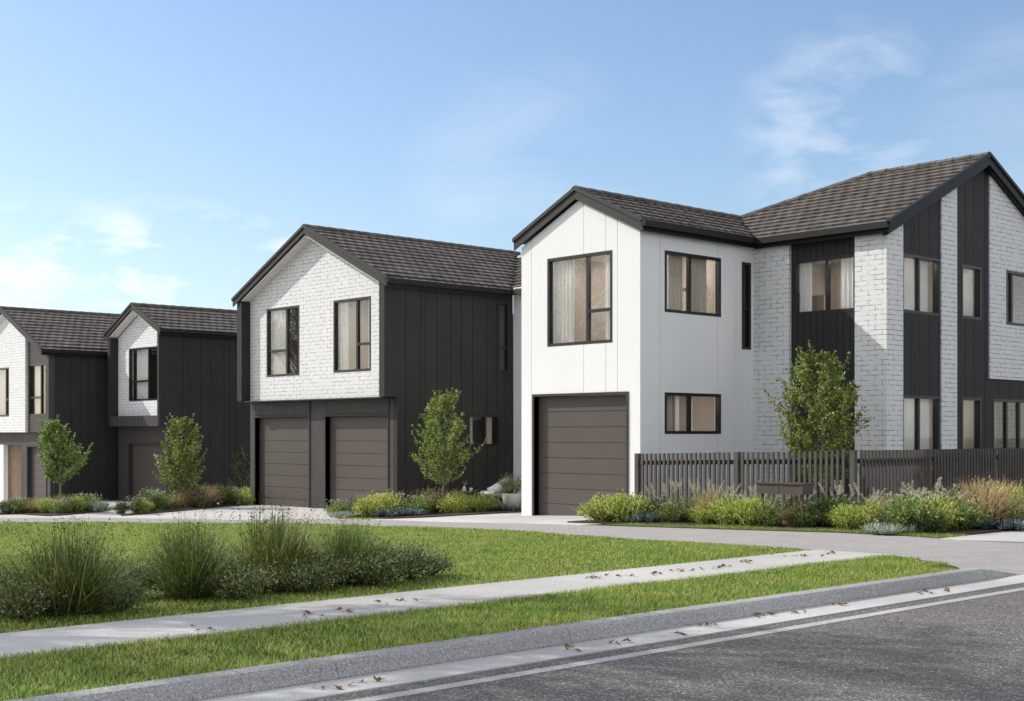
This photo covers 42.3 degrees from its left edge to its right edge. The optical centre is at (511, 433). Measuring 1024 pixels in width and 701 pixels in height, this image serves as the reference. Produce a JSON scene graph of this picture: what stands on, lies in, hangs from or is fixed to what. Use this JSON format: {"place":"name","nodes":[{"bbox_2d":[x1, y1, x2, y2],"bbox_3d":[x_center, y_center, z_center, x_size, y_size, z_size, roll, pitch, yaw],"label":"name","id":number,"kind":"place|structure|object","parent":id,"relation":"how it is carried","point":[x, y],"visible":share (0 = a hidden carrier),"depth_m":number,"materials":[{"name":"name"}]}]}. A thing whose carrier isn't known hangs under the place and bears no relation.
{"place":"outdoors","nodes":[
{"label":"outdoors","id":0,"kind":"place"},
{"bbox_2d":[0,507,116,515],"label":"garden bed","id":1,"kind":"object","parent":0,"point":[50,514],"visible":0.2,"depth_m":31.35,"materials":[{"name":"soil"}]},
{"bbox_2d":[2,495,29,512],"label":"green shrub","id":2,"kind":"object","parent":1,"relation":"on","point":[18,506],"visible":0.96,"depth_m":31.66,"materials":[{"name":"green plant"}]},
{"bbox_2d":[32,497,57,512],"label":"lime shrub","id":3,"kind":"object","parent":1,"relation":"on","point":[44,506],"visible":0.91,"depth_m":31.62,"materials":[{"name":"green plant"}]},
{"bbox_2d":[33,415,92,501],"bbox_3d":[-10.834,0.719,31.998,1.373,2.387,1.051,0,0,-15],"label":"young tree","id":4,"kind":"object","parent":1,"relation":"on","point":[62,460],"visible":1,"depth_m":31.85,"materials":[{"name":"green plant"}]},
{"bbox_2d":[121,503,249,515],"bbox_3d":[-8.903,1.964,34.673,2.784,0.200,8.190,0,0,17],"label":"garden bed beside double garage","id":5,"kind":"object","parent":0,"point":[171,509],"visible":0.3,"depth_m":32.97,"materials":[{"name":"soil"}]},
{"bbox_2d":[125,494,151,512],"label":"green shrub","id":6,"kind":"object","parent":5,"relation":"on","point":[136,507],"visible":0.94,"depth_m":31.36,"materials":[{"name":"green plant"}]},
{"bbox_2d":[139,492,168,510],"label":"dark shrub","id":7,"kind":"object","parent":5,"relation":"on","point":[158,500],"visible":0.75,"depth_m":32.29,"materials":[{"name":"green plant"}]},
{"bbox_2d":[152,413,206,496],"bbox_3d":[-8.528,0.680,34.023,1.546,2.461,1.397,0,0,-43],"label":"young tree","id":8,"kind":"object","parent":5,"relation":"on","point":[182,458],"visible":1,"depth_m":33.89,"materials":[{"name":"green plant"}]},
{"bbox_2d":[175,483,211,507],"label":"pink flowering shrub","id":9,"kind":"object","parent":5,"relation":"on","point":[197,497],"visible":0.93,"depth_m":33.86,"materials":[{"name":"green plant"}]},
{"bbox_2d":[215,483,245,504],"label":"dark shrub","id":10,"kind":"object","parent":5,"relation":"on","point":[228,500],"visible":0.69,"depth_m":35.22,"materials":[{"name":"green plant"}]},
{"bbox_2d":[227,445,249,492],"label":"dark bush","id":11,"kind":"object","parent":5,"relation":"on","point":[246,457],"visible":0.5,"depth_m":38.08,"materials":[{"name":"green plant"}]},
{"bbox_2d":[0,500,600,525],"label":"driveway apron","id":12,"kind":"object","parent":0,"point":[518,517],"visible":0.08,"depth_m":29.87,"materials":[{"name":"concrete"}]},
{"bbox_2d":[0,520,810,632],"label":"lawn ground","id":13,"kind":"structure","parent":0,"point":[131,613],"depth_m":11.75,"materials":[{"name":"green plant"}]},
{"bbox_2d":[0,567,67,619],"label":"variegated shrub","id":14,"kind":"object","parent":13,"relation":"on","point":[7,602],"visible":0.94,"depth_m":10.22,"materials":[{"name":"green plant"}]},
{"bbox_2d":[0,510,174,617],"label":"spiky rush","id":15,"kind":"object","parent":13,"relation":"on","point":[61,574],"visible":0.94,"depth_m":10.51,"materials":[{"name":"green plant"}]},
{"bbox_2d":[89,572,155,610],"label":"variegated shrub","id":16,"kind":"object","parent":13,"relation":"on","point":[136,597],"visible":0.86,"depth_m":10.71,"materials":[{"name":"green plant"}]},
{"bbox_2d":[106,549,165,595],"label":"variegated shrub","id":17,"kind":"object","parent":13,"relation":"on","point":[130,566],"visible":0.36,"depth_m":11.73,"materials":[{"name":"green plant"}]},
{"bbox_2d":[118,503,274,599],"bbox_3d":[-2.815,1.017,11.702,1.576,0.846,1.479,0,0,-11],"label":"spiky rush","id":18,"kind":"object","parent":13,"relation":"on","point":[183,579],"visible":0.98,"depth_m":11.55,"materials":[{"name":"green plant"}]},
{"bbox_2d":[200,555,284,598],"bbox_3d":[-2.336,1.248,11.582,0.659,0.376,0.759,0,0,-39],"label":"variegated shrub","id":19,"kind":"object","parent":13,"relation":"on","point":[235,584],"visible":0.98,"depth_m":11.49,"materials":[{"name":"green plant"}]},
{"bbox_2d":[245,553,311,592],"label":"variegated shrub","id":20,"kind":"object","parent":13,"relation":"on","point":[278,586],"visible":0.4,"depth_m":11.96,"materials":[{"name":"green plant"}]},
{"bbox_2d":[208,491,376,590],"bbox_3d":[-2.301,0.983,12.432,1.904,0.918,1.986,0,0,11],"label":"spiky rush","id":21,"kind":"object","parent":13,"relation":"on","point":[280,542],"visible":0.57,"depth_m":12.23,"materials":[{"name":"green plant"}]},
{"bbox_2d":[272,556,338,591],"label":"variegated shrub","id":22,"kind":"object","parent":13,"relation":"on","point":[305,577],"visible":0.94,"depth_m":11.96,"materials":[{"name":"green plant"}]},
{"bbox_2d":[294,545,363,588],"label":"variegated shrub","id":23,"kind":"object","parent":13,"relation":"on","point":[344,571],"visible":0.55,"depth_m":12.30,"materials":[{"name":"green plant"}]},
{"bbox_2d":[303,510,410,585],"bbox_3d":[-1.581,1.074,12.783,1.411,0.729,1.472,0,0,-24],"label":"spiky rush","id":24,"kind":"object","parent":13,"relation":"on","point":[350,539],"visible":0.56,"depth_m":12.68,"materials":[{"name":"green plant"}]},
{"bbox_2d":[320,541,421,585],"bbox_3d":[-1.326,1.224,12.625,0.831,0.427,0.824,0,0,21],"label":"variegated shrub","id":25,"kind":"object","parent":13,"relation":"on","point":[376,571],"visible":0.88,"depth_m":12.48,"materials":[{"name":"green plant"}]},
{"bbox_2d":[357,529,434,581],"bbox_3d":[-1.250,1.183,12.913,0.974,0.515,0.931,0,0,0],"label":"variegated shrub","id":26,"kind":"object","parent":13,"relation":"on","point":[388,549],"visible":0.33,"depth_m":12.92,"materials":[{"name":"green plant"}]},
{"bbox_2d":[383,538,450,579],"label":"variegated shrub","id":27,"kind":"object","parent":13,"relation":"on","point":[417,557],"visible":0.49,"depth_m":13.04,"materials":[{"name":"green plant"}]},
{"bbox_2d":[418,543,464,575],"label":"variegated shrub","id":28,"kind":"object","parent":13,"relation":"on","point":[445,564],"visible":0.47,"depth_m":13.36,"materials":[{"name":"green plant"}]},
{"bbox_2d":[355,510,521,518],"bbox_3d":[-1.402,1.797,29.454,5.200,0.192,2.700,0,0,-43],"label":"garden bed","id":29,"kind":"object","parent":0,"point":[442,514],"visible":0.29,"depth_m":28.16,"materials":[{"name":"soil"}]},
{"bbox_2d":[351,494,394,516],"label":"lime shrub","id":30,"kind":"object","parent":29,"relation":"on","point":[369,510],"visible":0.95,"depth_m":27.75,"materials":[{"name":"green plant"}]},
{"bbox_2d":[354,488,412,511],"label":"lime shrub","id":31,"kind":"object","parent":29,"relation":"on","point":[389,502],"visible":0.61,"depth_m":28.11,"materials":[{"name":"green plant"}]},
{"bbox_2d":[373,507,418,516],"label":"blue succulent","id":32,"kind":"object","parent":29,"relation":"on","point":[389,512],"visible":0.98,"depth_m":27.67,"materials":[{"name":"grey plant"}]},
{"bbox_2d":[403,495,434,513],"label":"green shrub","id":33,"kind":"object","parent":29,"relation":"on","point":[423,505],"visible":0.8,"depth_m":28.56,"materials":[{"name":"green plant"}]},
{"bbox_2d":[409,388,486,511],"bbox_3d":[-1.609,0.367,29.465,1.448,2.825,1.853,0,0,32],"label":"young tree","id":34,"kind":"object","parent":29,"relation":"on","point":[438,458],"visible":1,"depth_m":29.47,"materials":[{"name":"green plant"}]},
{"bbox_2d":[431,491,472,512],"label":"lime shrub","id":35,"kind":"object","parent":29,"relation":"on","point":[451,505],"visible":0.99,"depth_m":28.94,"materials":[{"name":"green plant"}]},
{"bbox_2d":[462,490,501,511],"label":"lime shrub","id":36,"kind":"object","parent":29,"relation":"on","point":[479,507],"visible":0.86,"depth_m":29.57,"materials":[{"name":"green plant"}]},
{"bbox_2d":[494,472,521,505],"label":"potted shrub","id":37,"kind":"object","parent":29,"relation":"on","point":[510,498],"visible":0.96,"depth_m":29.95,"materials":[{"name":"green plant"}]},
{"bbox_2d":[0,550,895,659],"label":"footpath","id":38,"kind":"structure","parent":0,"point":[91,634],"depth_m":11.08,"materials":[{"name":"concrete"}]},
{"bbox_2d":[0,553,958,700],"bbox_3d":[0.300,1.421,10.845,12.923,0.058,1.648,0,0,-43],"label":"verge grass","id":39,"kind":"structure","parent":0,"point":[874,568],"depth_m":9.84,"materials":[{"name":"green plant"}]},
{"bbox_2d":[0,518,1023,573],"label":"lane","id":40,"kind":"structure","parent":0,"point":[996,556],"depth_m":18.40,"materials":[{"name":"grey concrete"}]},
{"bbox_2d":[0,0,1023,313],"label":"sky","id":41,"kind":"structure","parent":0,"point":[160,152],"materials":[{"name":"blue"}]},
{"bbox_2d":[306,583,1023,700],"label":"road","id":42,"kind":"structure","parent":0,"point":[969,650],"depth_m":8.79,"materials":[{"name":"grey asphalt"}]},
{"bbox_2d":[201,574,1023,700],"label":"gutter channel","id":43,"kind":"object","parent":42,"relation":"on","point":[305,692],"depth_m":9.47,"materials":[{"name":"concrete"}]},
{"bbox_2d":[348,587,1023,700],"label":"road edge line","id":44,"kind":"object","parent":42,"relation":"on","point":[491,678],"depth_m":9.37,"materials":[{"name":"paint"}]},
{"bbox_2d":[939,530,1023,543],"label":"footpath beyond lane","id":45,"kind":"structure","parent":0,"point":[1016,536],"depth_m":18.35,"materials":[{"name":"concrete"}]},
{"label":"ground","id":46,"kind":"structure","parent":0,"visible":0},
{"bbox_2d":[0,306,119,502],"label":"house","id":47,"kind":"structure","parent":46,"relation":"on","point":[53,363],"depth_m":45.38,"materials":[{"name":"white paint"}]},
{"bbox_2d":[0,367,8,416],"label":"window","id":48,"kind":"structure","parent":47,"relation":"in","point":[4,372],"depth_m":46.86,"materials":[{"name":"beige glass"}]},
{"bbox_2d":[26,445,46,502],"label":"garage door","id":49,"kind":"structure","parent":47,"relation":"in","point":[36,484],"depth_m":45.46,"materials":[{"name":"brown metal"}]},
{"bbox_2d":[29,363,46,415],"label":"window","id":50,"kind":"structure","parent":47,"relation":"in","point":[38,397],"depth_m":44.96,"materials":[{"name":"black metal"}]},
{"bbox_2d":[103,302,249,500],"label":"house","id":51,"kind":"structure","parent":46,"relation":"on","point":[163,361],"depth_m":44.03,"materials":[{"name":"black paint"}]},
{"bbox_2d":[129,346,156,400],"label":"window","id":52,"kind":"structure","parent":51,"relation":"in","point":[143,381],"depth_m":44.21,"materials":[{"name":"black metal"}]},
{"bbox_2d":[128,443,166,500],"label":"garage door","id":53,"kind":"structure","parent":51,"relation":"in","point":[141,460],"depth_m":44.38,"materials":[{"name":"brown metal"}]},
{"bbox_2d":[231,224,521,508],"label":"house","id":54,"kind":"structure","parent":46,"relation":"on","point":[355,348],"depth_m":33.09,"materials":[{"name":"white paint"}]},
{"bbox_2d":[254,415,309,507],"bbox_3d":[-5.979,0.765,34.729,0.187,2.490,2.640,0,0,-43],"label":"garage door","id":55,"kind":"structure","parent":54,"relation":"in","point":[283,457],"depth_m":34.86,"materials":[{"name":"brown metal"}]},
{"bbox_2d":[266,305,298,376],"bbox_3d":[-5.904,-2.360,34.492,0.162,2.000,1.534,0,0,-43],"label":"window","id":56,"kind":"structure","parent":54,"relation":"in","point":[281,316],"depth_m":34.75,"materials":[{"name":"black metal"}]},
{"bbox_2d":[333,296,370,372],"bbox_3d":[-3.837,-2.365,32.263,0.162,1.990,1.534,0,0,-43],"label":"window","id":57,"kind":"structure","parent":54,"relation":"in","point":[344,312],"depth_m":32.58,"materials":[{"name":"black metal"}]},
{"bbox_2d":[324,413,388,508],"bbox_3d":[-3.748,0.755,32.324,0.187,2.470,2.640,0,0,-43],"label":"garage door","id":58,"kind":"structure","parent":54,"relation":"in","point":[359,444],"depth_m":32.47,"materials":[{"name":"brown metal"}]},
{"bbox_2d":[468,415,499,445],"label":"window","id":59,"kind":"structure","parent":54,"relation":"in","point":[486,419],"depth_m":33.18,"materials":[{"name":"black metal"}]},
{"bbox_2d":[498,302,508,372],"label":"window","id":60,"kind":"structure","parent":54,"relation":"in","point":[506,347],"depth_m":33.47,"materials":[{"name":"black metal"}]},
{"bbox_2d":[6,567,1022,700],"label":"kerb","id":61,"kind":"structure","parent":46,"relation":"on","point":[216,684],"depth_m":9.18,"materials":[{"name":"concrete"}]},
{"bbox_2d":[512,151,1023,515],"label":"house","id":62,"kind":"structure","parent":46,"relation":"on","point":[653,326],"depth_m":26.37,"materials":[{"name":"white paint"}]},
{"bbox_2d":[547,250,611,346],"bbox_3d":[1.369,-2.595,26.017,0.162,1.970,1.774,0,0,-43],"label":"window","id":63,"kind":"structure","parent":62,"relation":"in","point":[563,266],"depth_m":26.37,"materials":[{"name":"glass"}]},
{"bbox_2d":[532,391,628,515],"bbox_3d":[1.364,0.455,26.018,0.187,2.510,2.620,0,0,-43],"label":"garage door","id":64,"kind":"structure","parent":62,"relation":"in","point":[583,448],"depth_m":26.15,"materials":[{"name":"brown metal"}]},
{"bbox_2d":[665,250,720,316],"bbox_3d":[3.488,-2.880,25.909,1.714,1.380,0.162,0,0,-43],"label":"window","id":65,"kind":"structure","parent":62,"relation":"in","point":[695,264],"depth_m":25.85,"materials":[{"name":"glass"}]},
{"bbox_2d":[665,392,720,433],"bbox_3d":[3.488,-0.360,25.909,1.714,1.000,0.162,0,0,-43],"label":"window","id":66,"kind":"structure","parent":62,"relation":"in","point":[668,395],"depth_m":25.81,"materials":[{"name":"black metal"}]},
{"bbox_2d":[742,262,750,349],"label":"window","id":67,"kind":"structure","parent":62,"relation":"in","point":[747,309],"depth_m":27.08,"materials":[{"name":"black metal"}]},
{"bbox_2d":[794,254,854,314],"bbox_3d":[6.182,-2.880,26.048,0.162,1.300,1.434,0,0,-43],"label":"window","id":68,"kind":"structure","parent":62,"relation":"in","point":[847,261],"depth_m":25.99,"materials":[{"name":"black metal"}]},
{"bbox_2d":[903,253,939,315],"bbox_3d":[7.920,-2.860,25.858,1.404,1.340,0.162,0,0,-43],"label":"window","id":69,"kind":"structure","parent":62,"relation":"in","point":[921,262],"depth_m":25.83,"materials":[{"name":"glass"}]},
{"bbox_2d":[903,395,939,494],"bbox_3d":[7.920,0.395,25.858,1.404,2.410,0.162,0,0,-43],"label":"window","id":70,"kind":"structure","parent":62,"relation":"in","point":[921,402],"depth_m":25.83,"materials":[{"name":"grey glass"}]},
{"bbox_2d":[962,264,981,319],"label":"window","id":71,"kind":"structure","parent":62,"relation":"in","point":[967,289],"depth_m":27.32,"materials":[{"name":"glass"}]},
{"bbox_2d":[962,397,981,448],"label":"window","id":72,"kind":"structure","parent":62,"relation":"in","point":[978,401],"depth_m":27.39,"materials":[{"name":"black metal"}]},
{"bbox_2d":[993,399,1023,447],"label":"window","id":73,"kind":"structure","parent":62,"relation":"in","point":[1005,401],"depth_m":28.23,"materials":[{"name":"black metal"}]},
{"bbox_2d":[1006,270,1023,325],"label":"window","id":74,"kind":"structure","parent":62,"relation":"in","point":[1009,274],"depth_m":28.32,"materials":[{"name":"black metal"}]},
{"bbox_2d":[598,522,967,538],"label":"bed edge turf","id":75,"kind":"structure","parent":46,"relation":"on","point":[756,529],"depth_m":20.31,"materials":[{"name":"green plant"}]},
{"bbox_2d":[859,521,925,533],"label":"silver succulent","id":76,"kind":"object","parent":75,"relation":"on","point":[884,529],"visible":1,"depth_m":18.99,"materials":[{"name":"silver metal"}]},
{"bbox_2d":[567,519,1023,535],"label":"garden bed along fence","id":77,"kind":"object","parent":46,"relation":"on","point":[971,531],"visible":0.23,"depth_m":20.77,"materials":[{"name":"soil"}]},
{"bbox_2d":[571,492,618,520],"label":"lime shrub","id":78,"kind":"object","parent":77,"relation":"on","point":[594,515],"visible":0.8,"depth_m":22.99,"materials":[{"name":"green plant"}]},
{"bbox_2d":[588,489,661,521],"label":"lime shrub","id":79,"kind":"object","parent":77,"relation":"on","point":[625,503],"visible":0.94,"depth_m":22.75,"materials":[{"name":"green plant"}]},
{"bbox_2d":[628,510,669,521],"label":"blue succulent","id":80,"kind":"object","parent":77,"relation":"on","point":[651,517],"visible":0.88,"depth_m":22.53,"materials":[{"name":"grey plant"}]},
{"bbox_2d":[645,479,682,518],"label":"plume grass","id":81,"kind":"object","parent":77,"relation":"on","point":[665,490],"depth_m":23.43,"materials":[{"name":"beige plant"}]},
{"bbox_2d":[652,499,686,521],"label":"green shrub","id":82,"kind":"object","parent":77,"relation":"on","point":[667,514],"visible":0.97,"depth_m":22.47,"materials":[{"name":"green plant"}]},
{"bbox_2d":[669,498,700,521],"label":"dark shrub","id":83,"kind":"object","parent":77,"relation":"on","point":[683,517],"visible":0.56,"depth_m":22.45,"materials":[{"name":"green plant"}]},
{"bbox_2d":[688,500,717,523],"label":"lime shrub","id":84,"kind":"object","parent":77,"relation":"on","point":[701,516],"visible":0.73,"depth_m":21.91,"materials":[{"name":"green plant"}]},
{"bbox_2d":[676,487,734,522],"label":"tan grass tussock","id":85,"kind":"object","parent":77,"relation":"on","point":[707,500],"visible":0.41,"depth_m":22.18,"materials":[{"name":"beige plant"}]},
{"bbox_2d":[700,492,753,524],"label":"lime shrub","id":86,"kind":"object","parent":77,"relation":"on","point":[722,514],"visible":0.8,"depth_m":21.56,"materials":[{"name":"green plant"}]},
{"bbox_2d":[721,493,778,525],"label":"lime shrub","id":87,"kind":"object","parent":77,"relation":"on","point":[746,517],"visible":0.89,"depth_m":21.20,"materials":[{"name":"green plant"}]},
{"bbox_2d":[752,500,786,525],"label":"green shrub","id":88,"kind":"object","parent":77,"relation":"on","point":[769,521],"visible":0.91,"depth_m":20.99,"materials":[{"name":"green plant"}]},
{"bbox_2d":[755,482,814,526],"bbox_3d":[4.315,1.161,20.995,0.320,0.778,0.910,0,0,-43],"label":"letterbox","id":89,"kind":"object","parent":77,"relation":"on","point":[794,488],"visible":0.88,"depth_m":20.80,"materials":[{"name":"metal"}]},
{"bbox_2d":[772,500,811,526],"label":"pink flowering shrub","id":90,"kind":"object","parent":77,"relation":"on","point":[789,521],"visible":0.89,"depth_m":20.73,"materials":[{"name":"green plant"}]},
{"bbox_2d":[790,500,826,526],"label":"green shrub","id":91,"kind":"object","parent":77,"relation":"on","point":[810,522],"visible":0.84,"depth_m":20.70,"materials":[{"name":"green plant"}]},
{"bbox_2d":[805,491,853,525],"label":"dark shrub","id":92,"kind":"object","parent":77,"relation":"on","point":[819,508],"visible":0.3,"depth_m":20.86,"materials":[{"name":"green plant"}]},
{"bbox_2d":[802,493,876,527],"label":"dark shrub","id":93,"kind":"object","parent":77,"relation":"on","point":[829,504],"visible":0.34,"depth_m":20.51,"materials":[{"name":"green plant"}]},
{"bbox_2d":[821,501,865,528],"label":"lime shrub","id":94,"kind":"object","parent":77,"relation":"on","point":[841,521],"visible":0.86,"depth_m":20.01,"materials":[{"name":"green plant"}]},
{"bbox_2d":[836,496,892,529],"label":"lime shrub","id":95,"kind":"object","parent":77,"relation":"on","point":[863,517],"visible":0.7,"depth_m":19.83,"materials":[{"name":"green plant"}]},
{"bbox_2d":[867,488,958,530],"bbox_3d":[5.914,1.109,19.501,1.437,0.659,1.534,0,0,-1],"label":"green shrub","id":96,"kind":"object","parent":77,"relation":"on","point":[902,513],"visible":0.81,"depth_m":19.23,"materials":[{"name":"green plant"}]},
{"bbox_2d":[903,505,955,532],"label":"dark shrub","id":97,"kind":"object","parent":77,"relation":"on","point":[925,522],"visible":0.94,"depth_m":19.03,"materials":[{"name":"green plant"}]},
{"bbox_2d":[891,491,985,531],"bbox_3d":[6.196,1.130,19.430,1.495,0.610,1.225,0,0,21],"label":"lime shrub","id":98,"kind":"object","parent":77,"relation":"on","point":[946,507],"visible":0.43,"depth_m":19.29,"materials":[{"name":"green plant"}]},
{"bbox_2d":[912,484,979,508],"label":"green shrub","id":99,"kind":"object","parent":77,"relation":"on","point":[946,494],"visible":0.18,"depth_m":20.48,"materials":[{"name":"green plant"}]},
{"bbox_2d":[937,493,995,529],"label":"green shrub","id":100,"kind":"object","parent":77,"relation":"on","point":[974,514],"visible":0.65,"depth_m":19.58,"materials":[{"name":"green plant"}]},
{"bbox_2d":[927,472,1023,518],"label":"tan grass tussock","id":101,"kind":"object","parent":77,"relation":"on","point":[1008,499],"visible":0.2,"depth_m":20.64,"materials":[{"name":"beige plant"}]},
{"bbox_2d":[942,476,1023,527],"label":"tan grass tussock","id":102,"kind":"object","parent":77,"relation":"on","point":[993,501],"visible":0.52,"depth_m":20.02,"materials":[{"name":"beige plant"}]},
{"bbox_2d":[970,516,1023,529],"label":"blue succulent","id":103,"kind":"object","parent":77,"relation":"on","point":[1008,523],"visible":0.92,"depth_m":19.68,"materials":[{"name":"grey plant"}]},
{"bbox_2d":[976,480,1023,516],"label":"lime shrub","id":104,"kind":"object","parent":77,"relation":"on","point":[1022,499],"visible":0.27,"depth_m":21.13,"materials":[{"name":"green plant"}]},
{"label":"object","id":105,"kind":"structure","parent":0,"visible":0},
{"bbox_2d":[764,340,874,499],"bbox_3d":[5.572,-0.098,23.702,1.655,3.202,1.762,0,0,32],"label":"young tree","id":106,"kind":"object","parent":105,"relation":"on","point":[819,405],"visible":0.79,"depth_m":23.56,"materials":[{"name":"green plant"}]},
{"bbox_2d":[634,448,1023,512],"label":"slatted fence","id":107,"kind":"object","parent":105,"relation":"on","point":[885,470],"visible":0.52,"depth_m":22.90,"materials":[{"name":"black wood"}]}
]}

